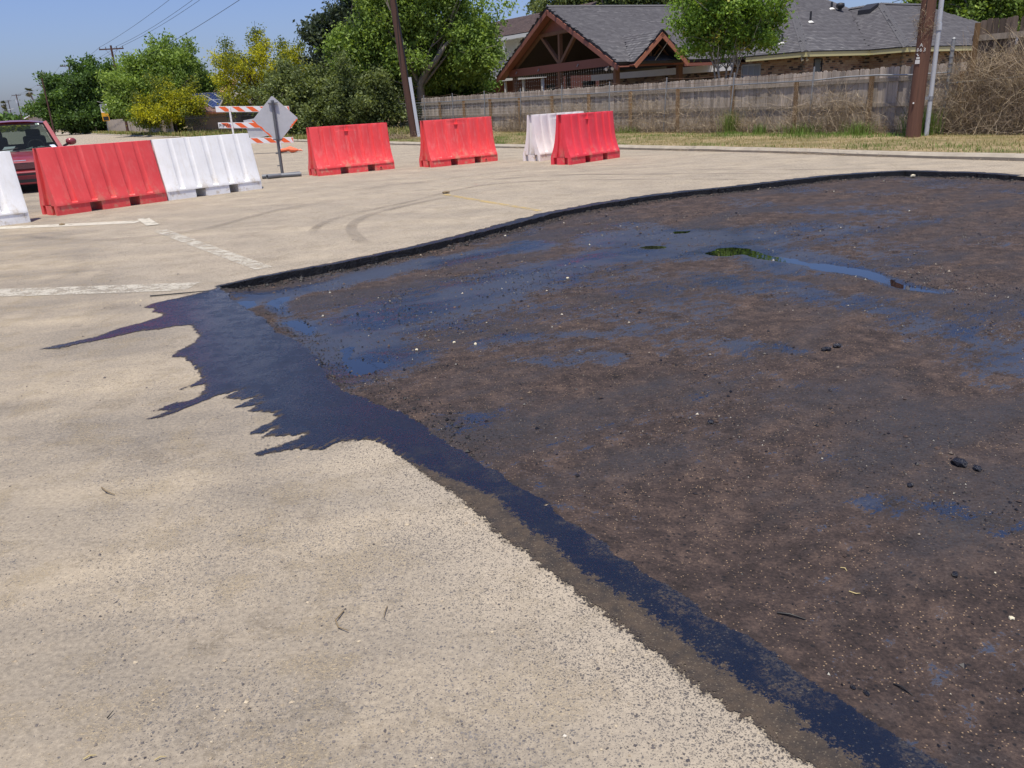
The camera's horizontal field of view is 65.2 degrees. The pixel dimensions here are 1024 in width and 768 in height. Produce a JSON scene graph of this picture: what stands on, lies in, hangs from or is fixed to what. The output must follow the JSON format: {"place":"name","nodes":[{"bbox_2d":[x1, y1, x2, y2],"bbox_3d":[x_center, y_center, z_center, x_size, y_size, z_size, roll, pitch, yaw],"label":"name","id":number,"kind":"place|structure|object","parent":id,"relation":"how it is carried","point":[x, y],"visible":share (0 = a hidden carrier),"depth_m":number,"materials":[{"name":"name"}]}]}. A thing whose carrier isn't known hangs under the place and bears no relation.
{"place":"outdoors","nodes":[
{"label":"outdoors","id":0,"kind":"place"},
{"bbox_2d":[0,0,907,114],"label":"sky","id":1,"kind":"structure","parent":0,"point":[35,35],"materials":[{"name":"blue"}]},
{"bbox_2d":[0,131,1023,767],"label":"road","id":2,"kind":"structure","parent":0,"point":[84,451],"depth_m":2.69,"materials":[{"name":"concrete"}]},
{"bbox_2d":[0,151,30,225],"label":"road barrier","id":3,"kind":"object","parent":2,"relation":"on","point":[13,208],"visible":1,"depth_m":12.09,"materials":[{"name":"white plastic"}]},
{"bbox_2d":[25,88,42,118],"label":"fan palm","id":4,"kind":"object","parent":2,"relation":"on","point":[29,94],"visible":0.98,"depth_m":139.45,"materials":[{"name":"green plant"}]},
{"bbox_2d":[0,120,75,184],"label":"pickup truck","id":5,"kind":"object","parent":2,"relation":"on","point":[22,159],"visible":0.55,"depth_m":18.74,"materials":[{"name":"red paint"}]},
{"bbox_2d":[41,78,55,134],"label":"utility pole","id":6,"kind":"object","parent":2,"relation":"on","point":[48,106],"visible":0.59,"depth_m":93.58,"materials":[{"name":"brown wood"}]},
{"bbox_2d":[0,220,138,228],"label":"white line","id":7,"kind":"object","parent":2,"relation":"on","point":[58,225],"visible":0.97,"depth_m":11.69,"materials":[{"name":"paint"}]},
{"bbox_2d":[0,282,198,295],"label":"white line","id":8,"kind":"object","parent":2,"relation":"on","point":[46,292],"visible":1,"depth_m":7.09,"materials":[{"name":"paint"}]},
{"bbox_2d":[32,140,167,215],"bbox_3d":[-7.015,-3.546,13.659,0.574,1.050,1.930,11,24,35],"label":"road barrier","id":9,"kind":"object","parent":2,"relation":"on","point":[74,179],"visible":1,"depth_m":13.43,"materials":[{"name":"red plastic"}]},
{"bbox_2d":[138,218,157,225],"bbox_3d":[-5.283,-2.358,11.600,0.176,0.001,1.048,-14,22,-28],"label":"white line","id":10,"kind":"object","parent":2,"relation":"on","point":[142,220],"visible":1,"depth_m":11.57,"materials":[{"name":"paint"}]},
{"bbox_2d":[150,290,208,296],"bbox_3d":[-2.791,-0.760,6.715,0.470,0.015,0.034,-7,20,-10],"label":"pavement crack","id":11,"kind":"object","parent":2,"relation":"on","point":[176,293],"visible":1,"depth_m":6.70,"materials":[{"name":"grey concrete"}]},
{"bbox_2d":[150,133,261,200],"bbox_3d":[-5.794,-4.125,15.110,0.574,1.050,1.930,14,26,39],"label":"road barrier","id":12,"kind":"object","parent":2,"relation":"on","point":[190,167],"visible":0.96,"depth_m":14.95,"materials":[{"name":"white plastic"}]},
{"bbox_2d":[157,229,270,269],"bbox_3d":[-3.528,-1.576,9.147,0.182,0.001,3.885,-16,24,-33],"label":"white line","id":13,"kind":"object","parent":2,"relation":"on","point":[175,237],"visible":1,"depth_m":8.76,"materials":[{"name":"paint"}]},
{"bbox_2d":[215,106,293,153],"bbox_3d":[-9.290,-9.215,28.978,2.630,1.720,1.400,-3,20,0],"label":"barricade","id":14,"kind":"object","parent":2,"relation":"on","point":[255,132],"visible":0.69,"depth_m":28.94,"materials":[{"name":"white paint"}]},
{"bbox_2d":[281,146,302,152],"bbox_3d":[-7.989,-8.478,28.944,0.839,0.219,0.326,-3,20,0],"label":"sandbag","id":15,"kind":"object","parent":14,"relation":"on","point":[291,149],"visible":0.97,"depth_m":28.85,"materials":[{"name":"orange fabric"}]},
{"bbox_2d":[252,96,301,178],"bbox_3d":[-5.263,-5.540,17.975,0.949,1.742,0.416,-12,21,-24],"label":"sign stand","id":16,"kind":"object","parent":2,"relation":"on","point":[275,119],"visible":1,"depth_m":17.91,"materials":[{"name":"metal"}]},
{"bbox_2d":[335,610,348,630],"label":"twig","id":17,"kind":"object","parent":2,"relation":"on","point":[337,623],"visible":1,"depth_m":2.31,"materials":[{"name":"beige wood"}]},
{"bbox_2d":[306,123,394,175],"bbox_3d":[-3.757,-5.461,18.576,1.930,1.050,0.579,-16,23,-32],"label":"road barrier","id":18,"kind":"object","parent":2,"relation":"on","point":[340,149],"visible":1,"depth_m":18.39,"materials":[{"name":"red plastic"}]},
{"bbox_2d":[9,379,761,767],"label":"road pebbles","id":19,"kind":"object","parent":2,"relation":"on","point":[339,675],"visible":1,"depth_m":2.00,"materials":[{"name":"beige gravel"}]},
{"bbox_2d":[0,239,775,767],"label":"road grit","id":20,"kind":"object","parent":2,"relation":"on","point":[220,583],"visible":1,"depth_m":2.49,"materials":[{"name":"beige gravel"}]},
{"bbox_2d":[419,116,497,167],"bbox_3d":[-1.310,-5.878,19.390,1.930,1.050,0.579,-17,24,-34],"label":"road barrier","id":21,"kind":"object","parent":2,"relation":"on","point":[450,142],"visible":1,"depth_m":19.18,"materials":[{"name":"red plastic"}]},
{"bbox_2d":[443,194,540,210],"bbox_3d":[-0.369,-2.701,11.854,0.126,0.001,3.035,-13,22,-27],"label":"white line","id":22,"kind":"object","parent":2,"relation":"on","point":[495,203],"visible":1,"depth_m":11.58,"materials":[{"name":"paint"}]},
{"bbox_2d":[42,285,946,767],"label":"tar spill","id":23,"kind":"object","parent":2,"relation":"on","point":[240,349],"visible":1,"depth_m":2.73,"materials":[{"name":"black asphalt"}]},
{"bbox_2d":[44,131,1023,160],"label":"kerb","id":24,"kind":"structure","parent":2,"relation":"on","point":[969,156],"depth_m":17.00,"materials":[{"name":"concrete"}]},
{"bbox_2d":[523,111,583,160],"bbox_3d":[1.102,-6.101,19.663,0.574,1.050,1.930,15,26,41],"label":"road barrier","id":25,"kind":"object","parent":2,"relation":"on","point":[540,137],"visible":0.52,"depth_m":19.10,"materials":[{"name":"white plastic"}]},
{"bbox_2d":[551,111,619,164],"bbox_3d":[1.683,-5.619,18.217,0.574,1.050,1.930,14,25,39],"label":"road barrier","id":26,"kind":"object","parent":2,"relation":"on","point":[580,138],"visible":1,"depth_m":17.89,"materials":[{"name":"plastic"}]},
{"bbox_2d":[216,170,1018,285],"bbox_3d":[1.933,-2.311,10.412,11.500,0.001,2.533,-12,22,-25],"label":"tar rim band","id":27,"kind":"object","parent":2,"relation":"on","point":[515,221],"visible":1,"depth_m":10.26,"materials":[{"name":"black asphalt"}]},
{"bbox_2d":[513,143,1023,160],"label":"gutter litter","id":28,"kind":"object","parent":2,"relation":"on","point":[793,152],"visible":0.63,"depth_m":16.98,"materials":[{"name":"plant"}]},
{"bbox_2d":[56,111,1023,152],"bbox_3d":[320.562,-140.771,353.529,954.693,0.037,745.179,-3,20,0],"label":"verge","id":29,"kind":"structure","parent":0,"point":[894,144],"depth_m":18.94,"materials":[{"name":"green plant"}]},
{"bbox_2d":[0,125,30,132],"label":"yellow scrub","id":30,"kind":"object","parent":29,"relation":"on","point":[20,128],"visible":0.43,"depth_m":206.55,"materials":[{"name":"plant"}]},
{"bbox_2d":[12,94,23,119],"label":"utility pole","id":31,"kind":"object","parent":29,"relation":"on","point":[16,95],"visible":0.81,"depth_m":219.92,"materials":[{"name":"grey wood"}]},
{"bbox_2d":[24,110,62,131],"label":"beige house","id":32,"kind":"structure","parent":29,"relation":"on","point":[41,128],"depth_m":160.73,"materials":[{"name":"beige"}]},
{"bbox_2d":[19,52,123,134],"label":"mesquite tree","id":33,"kind":"object","parent":29,"relation":"on","point":[74,105],"visible":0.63,"depth_m":100.16,"materials":[{"name":"green plant"}]},
{"bbox_2d":[97,101,109,130],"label":"speed sign","id":34,"kind":"object","parent":29,"relation":"on","point":[105,118],"visible":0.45,"depth_m":90.42,"materials":[{"name":"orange metal"}]},
{"bbox_2d":[99,45,128,131],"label":"utility pole","id":35,"kind":"object","parent":29,"relation":"on","point":[112,55],"visible":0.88,"depth_m":82.57,"materials":[{"name":"brown wood"}]},
{"bbox_2d":[15,0,168,94],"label":"overhead cable","id":36,"kind":"object","parent":35,"relation":"attached to","point":[109,41],"visible":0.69,"depth_m":74.41,"materials":[{"name":"black rubber"}]},
{"bbox_2d":[13,0,191,100],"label":"overhead cable","id":37,"kind":"object","parent":35,"relation":"attached to","point":[130,39],"visible":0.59,"depth_m":73.89,"materials":[{"name":"black rubber"}]},
{"bbox_2d":[105,116,173,132],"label":"board fence","id":38,"kind":"object","parent":29,"relation":"on","point":[116,125],"visible":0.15,"depth_m":86.42,"materials":[{"name":"grey wood"}]},
{"bbox_2d":[94,28,224,132],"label":"mesquite tree","id":39,"kind":"object","parent":29,"relation":"on","point":[178,61],"visible":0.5,"depth_m":69.64,"materials":[{"name":"green plant"}]},
{"bbox_2d":[123,68,209,133],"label":"palo verde","id":40,"kind":"object","parent":29,"relation":"on","point":[153,108],"visible":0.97,"depth_m":66.07,"materials":[{"name":"yellow plant"}]},
{"bbox_2d":[162,92,226,129],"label":"solar house","id":41,"kind":"structure","parent":29,"relation":"on","point":[213,101],"depth_m":69.11,"materials":[{"name":"blue paint"}]},
{"bbox_2d":[185,112,254,132],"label":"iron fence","id":42,"kind":"object","parent":29,"relation":"on","point":[225,118],"visible":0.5,"depth_m":60.16,"materials":[{"name":"metal"}]},
{"bbox_2d":[219,92,257,130],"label":"grey gable house","id":43,"kind":"structure","parent":29,"relation":"on","point":[239,118],"depth_m":62.14,"materials":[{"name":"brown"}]},
{"bbox_2d":[80,126,419,139],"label":"grass","id":44,"kind":"structure","parent":29,"relation":"on","point":[181,133],"depth_m":58.01,"materials":[{"name":"green plant"}]},
{"bbox_2d":[237,45,429,136],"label":"shrub","id":45,"kind":"object","parent":29,"relation":"on","point":[311,97],"visible":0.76,"depth_m":42.14,"materials":[{"name":"green plant"}]},
{"bbox_2d":[388,128,418,139],"bbox_3d":[-5.113,-10.431,33.468,3.007,0.568,1.861,-3,20,0],"label":"clippings heap","id":46,"kind":"object","parent":29,"relation":"on","point":[398,136],"visible":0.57,"depth_m":33.45,"materials":[{"name":"plant"}]},
{"bbox_2d":[389,0,419,136],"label":"utility pole","id":47,"kind":"object","parent":29,"relation":"on","point":[411,110],"visible":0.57,"depth_m":34.10,"materials":[{"name":"brown wood"}]},
{"bbox_2d":[149,0,238,54],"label":"overhead cable","id":48,"kind":"object","parent":47,"relation":"attached to","point":[197,26],"visible":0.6,"depth_m":56.07,"materials":[{"name":"black rubber"}]},
{"bbox_2d":[313,0,519,125],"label":"mesquite tree","id":49,"kind":"object","parent":29,"relation":"on","point":[448,43],"visible":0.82,"depth_m":42.44,"materials":[{"name":"green plant"}]},
{"bbox_2d":[415,68,501,116],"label":"shrub","id":50,"kind":"object","parent":29,"relation":"on","point":[450,91],"visible":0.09,"depth_m":46.61,"materials":[{"name":"green plant"}]},
{"bbox_2d":[494,101,533,131],"bbox_3d":[0.259,-11.537,34.259,1.211,1.528,4.657,-14,22,-29],"label":"dry vine","id":51,"kind":"object","parent":29,"relation":"on","point":[510,125],"visible":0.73,"depth_m":34.40,"materials":[{"name":"plant"}]},
{"bbox_2d":[480,1,598,93],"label":"two storey house","id":52,"kind":"structure","parent":29,"relation":"on","point":[516,32],"depth_m":48.32,"materials":[{"name":"grey"}]},
{"bbox_2d":[546,85,554,90],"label":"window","id":53,"kind":"structure","parent":52,"relation":"in","point":[549,87],"depth_m":46.76,"materials":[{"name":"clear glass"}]},
{"bbox_2d":[520,89,623,130],"bbox_3d":[2.115,-10.782,31.480,1.384,1.742,6.995,-16,23,-33],"label":"dry vine","id":54,"kind":"object","parent":29,"relation":"on","point":[570,104],"visible":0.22,"depth_m":31.17,"materials":[{"name":"plant"}]},
{"bbox_2d":[522,0,688,14],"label":"tree","id":55,"kind":"object","parent":29,"relation":"on","point":[534,8],"visible":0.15,"depth_m":55.51,"materials":[{"name":"green plant"}]},
{"bbox_2d":[496,4,751,110],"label":"pavilion","id":56,"kind":"structure","parent":29,"relation":"on","point":[562,41],"depth_m":36.73,"materials":[{"name":"grey"}]},
{"bbox_2d":[615,125,640,133],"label":"grass tuft","id":57,"kind":"object","parent":29,"relation":"on","point":[630,130],"visible":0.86,"depth_m":28.36,"materials":[{"name":"green plant"}]},
{"bbox_2d":[420,62,966,132],"bbox_3d":[3.081,-10.514,30.916,0.172,1.852,28.642,-15,23,-30],"label":"wood fence","id":58,"kind":"object","parent":29,"relation":"on","point":[872,86],"visible":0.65,"depth_m":25.58,"materials":[{"name":"grey wood"}]},
{"bbox_2d":[392,37,1022,133],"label":"chain link fence","id":59,"kind":"object","parent":29,"relation":"on","point":[953,42],"visible":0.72,"depth_m":25.02,"materials":[{"name":"metal"}]},
{"bbox_2d":[609,75,830,134],"bbox_3d":[5.938,-9.024,25.929,1.696,1.800,10.306,-14,22,-28],"label":"dry vine","id":60,"kind":"object","parent":29,"relation":"on","point":[658,116],"visible":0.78,"depth_m":26.85,"materials":[{"name":"plant"}]},
{"bbox_2d":[682,93,764,133],"bbox_3d":[6.569,-8.627,25.086,1.351,1.551,3.947,-12,22,-25],"label":"dry vine","id":61,"kind":"object","parent":29,"relation":"on","point":[708,127],"visible":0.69,"depth_m":25.03,"materials":[{"name":"plant"}]},
{"bbox_2d":[655,0,804,79],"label":"crape myrtle","id":62,"kind":"object","parent":29,"relation":"on","point":[720,26],"visible":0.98,"depth_m":26.86,"materials":[{"name":"green plant"}]},
{"bbox_2d":[715,110,745,133],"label":"grass tuft","id":63,"kind":"object","parent":29,"relation":"on","point":[726,128],"visible":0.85,"depth_m":24.64,"materials":[{"name":"green plant"}]},
{"bbox_2d":[491,110,1012,134],"bbox_3d":[3.488,-9.677,29.725,1.052,0.779,29.803,-15,23,-30],"label":"dry vine","id":64,"kind":"object","parent":29,"relation":"on","point":[695,128],"visible":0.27,"depth_m":24.38,"materials":[{"name":"plant"}]},
{"bbox_2d":[748,123,769,133],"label":"grass tuft","id":65,"kind":"object","parent":29,"relation":"on","point":[760,130],"visible":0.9,"depth_m":23.76,"materials":[{"name":"green plant"}]},
{"bbox_2d":[770,121,827,134],"bbox_3d":[8.095,-7.173,22.360,1.713,0.399,1.839,-3,20,0],"label":"grass tuft","id":66,"kind":"object","parent":29,"relation":"on","point":[793,131],"visible":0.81,"depth_m":22.43,"materials":[{"name":"green plant"}]},
{"bbox_2d":[591,0,1023,108],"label":"brick house","id":67,"kind":"structure","parent":29,"relation":"on","point":[827,35],"depth_m":33.06,"materials":[{"name":"grey"}]},
{"bbox_2d":[741,64,760,89],"bbox_3d":[9.884,-12.640,33.136,0.050,1.110,1.000,-15,23,-30],"label":"window","id":68,"kind":"structure","parent":67,"relation":"in","point":[750,70],"depth_m":33.03,"materials":[{"name":"grey glass"}]},
{"bbox_2d":[813,58,822,72],"bbox_3d":[12.017,-12.177,31.530,0.500,1.220,0.050,-15,23,-30],"label":"window","id":69,"kind":"structure","parent":67,"relation":"in","point":[817,61],"depth_m":31.42,"materials":[{"name":"grey glass"}]},
{"bbox_2d":[763,68,900,133],"bbox_3d":[8.723,-7.731,21.968,1.356,1.736,5.432,-14,22,-29],"label":"dry vine","id":70,"kind":"object","parent":29,"relation":"on","point":[833,110],"visible":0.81,"depth_m":21.91,"materials":[{"name":"plant"}]},
{"bbox_2d":[837,119,877,135],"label":"grass tuft","id":71,"kind":"object","parent":29,"relation":"on","point":[857,131],"visible":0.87,"depth_m":20.91,"materials":[{"name":"green plant"}]},
{"bbox_2d":[892,106,947,135],"bbox_3d":[10.135,-6.514,19.675,1.624,0.749,1.603,12,24,36],"label":"grass tuft","id":72,"kind":"object","parent":29,"relation":"on","point":[931,129],"visible":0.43,"depth_m":19.54,"materials":[{"name":"green plant"}]},
{"bbox_2d":[905,0,936,137],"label":"utility pole","id":73,"kind":"object","parent":29,"relation":"on","point":[918,89],"visible":0.96,"depth_m":18.52,"materials":[{"name":"brown wood"}]},
{"bbox_2d":[908,0,941,44],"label":"dry creeper","id":74,"kind":"object","parent":73,"relation":"attached to","point":[919,22],"visible":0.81,"depth_m":18.20,"materials":[{"name":"plant"}]},
{"bbox_2d":[924,0,943,135],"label":"conduit pipe","id":75,"kind":"object","parent":29,"relation":"on","point":[930,97],"visible":0.85,"depth_m":18.84,"materials":[{"name":"metal"}]},
{"bbox_2d":[876,22,1023,136],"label":"dry vine","id":76,"kind":"object","parent":29,"relation":"on","point":[973,112],"visible":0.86,"depth_m":18.59,"materials":[{"name":"plant"}]},
{"bbox_2d":[892,0,1023,30],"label":"tree","id":77,"kind":"object","parent":29,"relation":"on","point":[978,10],"visible":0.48,"depth_m":41.41,"materials":[{"name":"green plant"}]},
{"bbox_2d":[961,16,1023,132],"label":"tall wood fence","id":78,"kind":"object","parent":29,"relation":"on","point":[982,27],"visible":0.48,"depth_m":18.69,"materials":[{"name":"brown wood"}]},
{"bbox_2d":[582,81,595,87],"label":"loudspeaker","id":79,"kind":"object","parent":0,"point":[588,83],"visible":0.21,"depth_m":41.43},
{"bbox_2d":[220,176,1023,767],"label":"patch floor","id":80,"kind":"structure","parent":0,"point":[932,350],"depth_m":3.98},
{"bbox_2d":[237,301,256,308],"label":"tar pool","id":81,"kind":"structure","parent":80,"relation":"on","point":[248,304],"depth_m":6.54,"materials":[{"name":"blue liquid"}]},
{"bbox_2d":[266,297,289,310],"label":"tar pool","id":82,"kind":"structure","parent":80,"relation":"on","point":[276,303],"depth_m":6.55,"materials":[{"name":"blue liquid"}]},
{"bbox_2d":[283,320,316,335],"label":"tar pool","id":83,"kind":"structure","parent":80,"relation":"on","point":[303,327],"depth_m":5.75,"materials":[{"name":"blue liquid"}]},
{"bbox_2d":[340,346,387,375],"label":"tar pool","id":84,"kind":"structure","parent":80,"relation":"on","point":[360,367],"depth_m":4.83,"materials":[{"name":"blue liquid"}]},
{"bbox_2d":[218,176,1016,456],"bbox_3d":[2.121,-1.765,8.983,4.315,0.099,12.101,13,25,38],"label":"tarred rubble","id":85,"kind":"object","parent":80,"relation":"on","point":[301,277],"visible":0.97,"depth_m":7.47,"materials":[{"name":"black asphalt"}]},
{"bbox_2d":[258,177,1023,766],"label":"tarred grit","id":86,"kind":"object","parent":80,"relation":"on","point":[964,665],"visible":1,"depth_m":4.71,"materials":[{"name":"brown gravel"}]},
{"bbox_2d":[640,246,665,248],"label":"tar pool","id":87,"kind":"structure","parent":80,"relation":"on","point":[654,247],"depth_m":8.03,"materials":[{"name":"green liquid"}]},
{"bbox_2d":[674,231,689,233],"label":"tar pool","id":88,"kind":"structure","parent":80,"relation":"on","point":[677,232],"depth_m":8.81,"materials":[{"name":"green liquid"}]},
{"bbox_2d":[777,611,805,619],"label":"twig","id":89,"kind":"object","parent":80,"relation":"on","point":[785,613],"visible":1,"depth_m":2.29,"materials":[{"name":"grey wood"}]},
{"bbox_2d":[705,247,938,292],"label":"tar pool","id":90,"kind":"structure","parent":80,"relation":"on","point":[731,251],"depth_m":6.79,"materials":[{"name":"black liquid"}]},
{"bbox_2d":[821,346,830,350],"bbox_3d":[1.822,-0.204,4.639,0.062,0.028,0.035,-4,20,-3],"label":"tar lump","id":91,"kind":"object","parent":80,"relation":"on","point":[826,348],"visible":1,"depth_m":4.63,"materials":[{"name":"stone"}]},
{"bbox_2d":[863,689,869,696],"bbox_3d":[0.871,0.759,1.967,0.015,0.011,0.023,-4,20,-4],"label":"tar lump","id":92,"kind":"object","parent":80,"relation":"on","point":[866,692],"visible":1,"depth_m":1.96,"materials":[{"name":"stone"}]},
{"bbox_2d":[893,683,912,695],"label":"twig","id":93,"kind":"object","parent":80,"relation":"on","point":[902,687],"visible":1,"depth_m":1.99,"materials":[{"name":"black wood"}]},
{"bbox_2d":[952,571,957,576],"bbox_3d":[1.362,0.583,2.460,0.018,0.013,0.033,7,22,27],"label":"tar lump","id":94,"kind":"object","parent":80,"relation":"on","point":[954,573],"visible":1,"depth_m":2.45,"materials":[{"name":"stone"}]},
{"bbox_2d":[951,457,967,467],"bbox_3d":[1.776,0.312,3.176,0.051,0.036,0.069,-6,20,-9],"label":"tar lump","id":95,"kind":"object","parent":80,"relation":"on","point":[960,462],"visible":1,"depth_m":3.16,"materials":[{"name":"stone"}]},
{"bbox_2d":[973,464,981,471],"bbox_3d":[1.821,0.329,3.131,0.032,0.018,0.052,-1,20,5],"label":"tar lump","id":96,"kind":"object","parent":80,"relation":"on","point":[977,468],"visible":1,"depth_m":3.12,"materials":[{"name":"stone"}]},
{"bbox_2d":[220,171,1023,377],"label":"cut face","id":97,"kind":"object","parent":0,"point":[314,271],"visible":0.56,"depth_m":10.29},
{"bbox_2d":[382,247,1023,767],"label":"black gravel","id":98,"kind":"structure","parent":0,"point":[716,415],"depth_m":5.80,"materials":[{"name":"black gravel"}]},
{"label":"ground","id":99,"kind":"structure","parent":0,"visible":0},
{"bbox_2d":[0,109,28,130],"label":"wood","id":100,"kind":"object","parent":99,"relation":"on","point":[7,117],"visible":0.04,"depth_m":241.01,"materials":[{"name":"green plant"}]},
{"bbox_2d":[202,21,316,119],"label":"palo verde","id":101,"kind":"object","parent":99,"relation":"on","point":[242,70],"visible":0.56,"depth_m":58.66,"materials":[{"name":"yellow plant"}]},
{"bbox_2d":[292,0,360,73],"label":"live oak","id":102,"kind":"object","parent":99,"relation":"on","point":[312,31],"visible":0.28,"depth_m":50.85,"materials":[{"name":"green plant"}]},
{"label":"utility pole","id":103,"kind":"object","parent":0,"visible":0},
{"bbox_2d":[19,1,197,95],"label":"overhead cable","id":104,"kind":"object","parent":103,"relation":"attached to","point":[146,33],"visible":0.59,"depth_m":70.09,"materials":[{"name":"black rubber"}]}
]}

